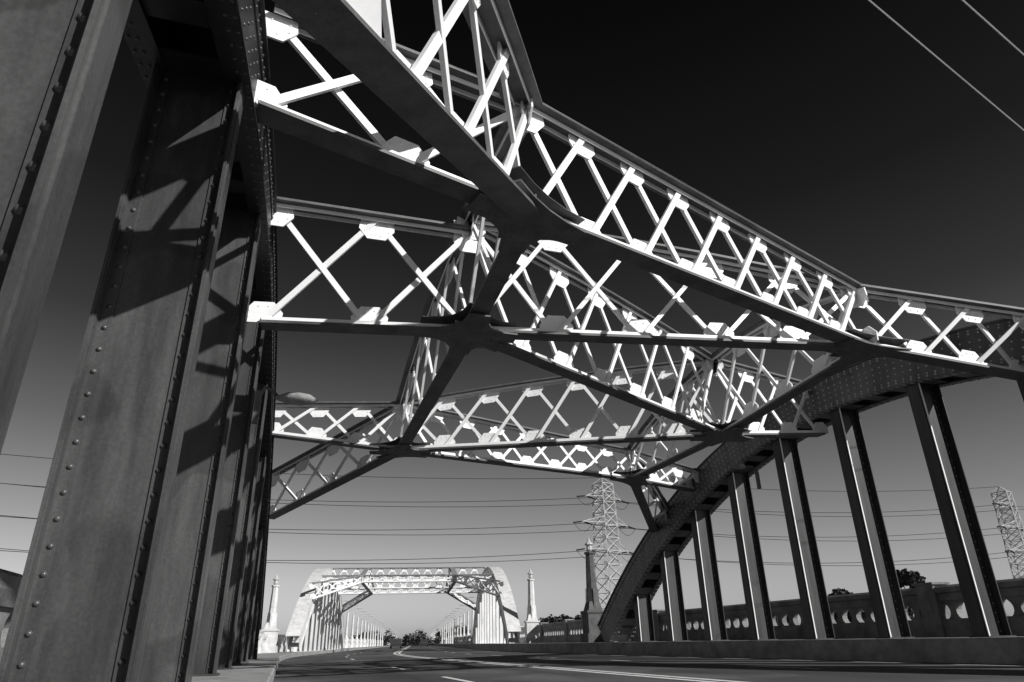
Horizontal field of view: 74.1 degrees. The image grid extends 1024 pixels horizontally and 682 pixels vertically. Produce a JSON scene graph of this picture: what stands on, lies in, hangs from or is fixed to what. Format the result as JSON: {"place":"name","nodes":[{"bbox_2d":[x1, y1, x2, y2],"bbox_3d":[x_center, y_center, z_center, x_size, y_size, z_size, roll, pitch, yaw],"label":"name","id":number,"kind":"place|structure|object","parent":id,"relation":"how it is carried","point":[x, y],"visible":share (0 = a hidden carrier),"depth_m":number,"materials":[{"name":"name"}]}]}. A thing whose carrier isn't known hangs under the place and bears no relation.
{"place":"outdoors","nodes":[
{"label":"outdoors","id":0,"kind":"place"},
{"bbox_2d":[0,0,1023,643],"label":"sky","id":1,"kind":"structure","parent":0,"point":[824,125],"materials":[{"name":"grey"}]},
{"bbox_2d":[191,636,1023,681],"bbox_3d":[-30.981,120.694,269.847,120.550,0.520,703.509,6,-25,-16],"label":"sidewalk","id":2,"kind":"structure","parent":0,"point":[262,667],"depth_m":18.36,"materials":[{"name":"concrete"}]},
{"bbox_2d":[0,569,21,659],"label":"balustrade","id":3,"kind":"object","parent":2,"relation":"on","point":[10,581],"visible":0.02,"depth_m":8.40,"materials":[{"name":"concrete"}]},
{"bbox_2d":[258,632,267,652],"bbox_3d":[-16.852,18.790,42.311,0.919,1.440,20.464,4,-24,-11],"label":"balustrade","id":4,"kind":"object","parent":2,"relation":"on","point":[263,636],"visible":0.12,"depth_m":48.88,"materials":[{"name":"concrete"}]},
{"bbox_2d":[261,575,279,652],"bbox_3d":[-18.408,21.336,51.989,1.200,6.650,1.200,2,-24,-8],"label":"concrete pylon","id":5,"kind":"object","parent":2,"relation":"on","point":[270,629],"visible":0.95,"depth_m":51.62,"materials":[{"name":"paint"}]},
{"bbox_2d":[277,634,366,651],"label":"balustrade","id":6,"kind":"object","parent":2,"relation":"on","point":[281,642],"visible":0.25,"depth_m":58.30,"materials":[{"name":"concrete"}]},
{"bbox_2d":[344,607,362,647],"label":"street lamp","id":7,"kind":"object","parent":2,"relation":"on","point":[346,639],"visible":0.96,"depth_m":109.40,"materials":[{"name":"metal"}]},
{"bbox_2d":[350,611,366,647],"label":"street lamp","id":8,"kind":"object","parent":2,"relation":"on","point":[352,640],"visible":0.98,"depth_m":119.36,"materials":[{"name":"metal"}]},
{"bbox_2d":[355,613,370,646],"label":"street lamp","id":9,"kind":"object","parent":2,"relation":"on","point":[356,642],"visible":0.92,"depth_m":129.36,"materials":[{"name":"metal"}]},
{"bbox_2d":[359,615,372,646],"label":"street lamp","id":10,"kind":"object","parent":2,"relation":"on","point":[360,642],"visible":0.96,"depth_m":139.27,"materials":[{"name":"metal"}]},
{"bbox_2d":[363,617,375,646],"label":"street lamp","id":11,"kind":"object","parent":2,"relation":"on","point":[364,639],"visible":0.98,"depth_m":149.44,"materials":[{"name":"metal"}]},
{"bbox_2d":[366,619,378,646],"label":"street lamp","id":12,"kind":"object","parent":2,"relation":"on","point":[367,643],"visible":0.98,"depth_m":159.26,"materials":[{"name":"metal"}]},
{"bbox_2d":[369,620,379,646],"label":"street lamp","id":13,"kind":"object","parent":2,"relation":"on","point":[370,640],"visible":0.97,"depth_m":169.09,"materials":[{"name":"metal"}]},
{"bbox_2d":[371,622,377,645],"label":"street lamp","id":14,"kind":"object","parent":2,"relation":"on","point":[372,643],"visible":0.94,"depth_m":179.03,"materials":[{"name":"metal"}]},
{"bbox_2d":[374,623,383,645],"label":"street lamp","id":15,"kind":"object","parent":2,"relation":"on","point":[375,635],"visible":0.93,"depth_m":189.09,"materials":[{"name":"metal"}]},
{"bbox_2d":[376,624,385,645],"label":"street lamp","id":16,"kind":"object","parent":2,"relation":"on","point":[377,642],"visible":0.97,"depth_m":203.43,"materials":[{"name":"metal"}]},
{"bbox_2d":[285,567,520,651],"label":"steel arch bridge","id":17,"kind":"structure","parent":2,"relation":"on","point":[316,623],"depth_m":63.82,"materials":[{"name":"paint"}]},
{"bbox_2d":[439,622,446,643],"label":"street lamp","id":18,"kind":"object","parent":2,"relation":"on","point":[445,634],"visible":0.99,"depth_m":206.19,"materials":[{"name":"metal"}]},
{"bbox_2d":[443,625,444,643],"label":"street lamp","id":19,"kind":"object","parent":2,"relation":"on","point":[444,635],"visible":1,"depth_m":220.66,"materials":[{"name":"metal"}]},
{"bbox_2d":[443,619,450,643],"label":"street lamp","id":20,"kind":"object","parent":2,"relation":"on","point":[450,633],"visible":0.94,"depth_m":181.63,"materials":[{"name":"metal"}]},
{"bbox_2d":[443,618,452,643],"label":"street lamp","id":21,"kind":"object","parent":2,"relation":"on","point":[452,631],"visible":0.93,"depth_m":171.85,"materials":[{"name":"metal"}]},
{"bbox_2d":[447,616,455,643],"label":"street lamp","id":22,"kind":"object","parent":2,"relation":"on","point":[454,636],"visible":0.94,"depth_m":162.05,"materials":[{"name":"metal"}]},
{"bbox_2d":[447,614,457,642],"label":"street lamp","id":23,"kind":"object","parent":2,"relation":"on","point":[457,628],"visible":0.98,"depth_m":152.07,"materials":[{"name":"metal"}]},
{"bbox_2d":[450,613,461,642],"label":"street lamp","id":24,"kind":"object","parent":2,"relation":"on","point":[460,634],"visible":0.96,"depth_m":141.91,"materials":[{"name":"metal"}]},
{"bbox_2d":[453,610,464,642],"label":"street lamp","id":25,"kind":"object","parent":2,"relation":"on","point":[463,638],"visible":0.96,"depth_m":132.11,"materials":[{"name":"metal"}]},
{"bbox_2d":[455,608,469,642],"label":"street lamp","id":26,"kind":"object","parent":2,"relation":"on","point":[467,637],"visible":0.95,"depth_m":122.15,"materials":[{"name":"metal"}]},
{"bbox_2d":[459,604,473,642],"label":"street lamp","id":27,"kind":"object","parent":2,"relation":"on","point":[472,622],"visible":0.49,"depth_m":112.50,"materials":[{"name":"metal"}]},
{"bbox_2d":[455,626,524,642],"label":"balustrade","id":28,"kind":"object","parent":2,"relation":"on","point":[522,634],"visible":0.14,"depth_m":62.82,"materials":[{"name":"concrete"}]},
{"bbox_2d":[0,0,1023,681],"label":"steel arch bridge","id":29,"kind":"structure","parent":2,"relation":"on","point":[146,560],"depth_m":9.93,"materials":[{"name":"paint"}]},
{"bbox_2d":[252,385,317,423],"bbox_3d":[-4.020,1.089,12.021,1.163,0.709,0.360,-2,-24,3],"label":"street lamp","id":30,"kind":"object","parent":29,"relation":"attached to","point":[295,398],"visible":1,"depth_m":11.95,"materials":[{"name":"metal"}]},
{"bbox_2d":[731,463,761,488],"bbox_3d":[7.994,4.560,23.103,1.545,0.768,0.360,16,-29,-34],"label":"street lamp","id":31,"kind":"object","parent":29,"relation":"attached to","point":[739,466],"visible":1,"depth_m":23.36,"materials":[{"name":"metal"}]},
{"bbox_2d":[524,568,539,642],"bbox_3d":[1.585,21.859,54.836,1.200,6.650,1.200,2,-24,-8],"label":"concrete pylon","id":32,"kind":"object","parent":2,"relation":"on","point":[531,622],"visible":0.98,"depth_m":54.38,"materials":[{"name":"paint"}]},
{"bbox_2d":[536,619,615,642],"bbox_3d":[3.703,19.848,46.392,0.880,1.440,17.900,4,-24,-11],"label":"balustrade","id":33,"kind":"object","parent":2,"relation":"on","point":[566,630],"visible":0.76,"depth_m":46.62,"materials":[{"name":"concrete"}]},
{"bbox_2d":[580,537,603,642],"bbox_3d":[4.544,14.525,38.435,1.200,6.650,1.200,5,-25,-14],"label":"concrete pylon","id":34,"kind":"object","parent":2,"relation":"on","point":[592,612],"visible":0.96,"depth_m":38.01,"materials":[{"name":"concrete"}]},
{"bbox_2d":[618,578,1023,641],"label":"balustrade","id":35,"kind":"object","parent":2,"relation":"on","point":[936,607],"visible":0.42,"depth_m":21.22,"materials":[{"name":"concrete"}]},
{"bbox_2d":[273,645,1023,681],"bbox_3d":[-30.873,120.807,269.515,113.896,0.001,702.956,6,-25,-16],"label":"road","id":36,"kind":"structure","parent":0,"point":[342,666],"depth_m":15.39,"materials":[{"name":"grey asphalt"}]},
{"bbox_2d":[390,638,401,648],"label":"car","id":37,"kind":"object","parent":36,"relation":"on","point":[395,642],"visible":0.92,"depth_m":107.16,"materials":[{"name":"paint"}]},
{"bbox_2d":[420,640,427,646],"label":"car","id":38,"kind":"object","parent":36,"relation":"on","point":[423,642],"visible":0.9,"depth_m":157.54,"materials":[{"name":"paint"}]},
{"bbox_2d":[352,646,1002,681],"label":"lane markings","id":39,"kind":"object","parent":36,"relation":"on","point":[664,677],"visible":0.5,"depth_m":14.53,"materials":[{"name":"paint"}]},
{"bbox_2d":[868,0,1023,130],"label":"overhead wires","id":40,"kind":"object","parent":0,"point":[938,58],"visible":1,"depth_m":12.26,"materials":[{"name":"metal"}]},
{"label":"ground","id":41,"kind":"structure","parent":0,"visible":0},
{"bbox_2d":[573,478,635,609],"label":"transmission tower","id":42,"kind":"structure","parent":41,"relation":"on","point":[606,537],"depth_m":145.26,"materials":[{"name":"metal"}]},
{"bbox_2d":[0,454,1023,565],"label":"power lines","id":43,"kind":"object","parent":42,"relation":"attached to","point":[529,526],"visible":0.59,"depth_m":141.01,"materials":[{"name":"metal"}]},
{"bbox_2d":[350,568,925,645],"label":"distant trees","id":44,"kind":"object","parent":41,"relation":"on","point":[906,577],"visible":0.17,"depth_m":131.43,"materials":[{"name":"black plant"}]},
{"bbox_2d":[991,486,1023,578],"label":"transmission tower","id":45,"kind":"structure","parent":41,"relation":"on","point":[1017,527],"depth_m":164.65,"materials":[{"name":"metal"}]}
]}

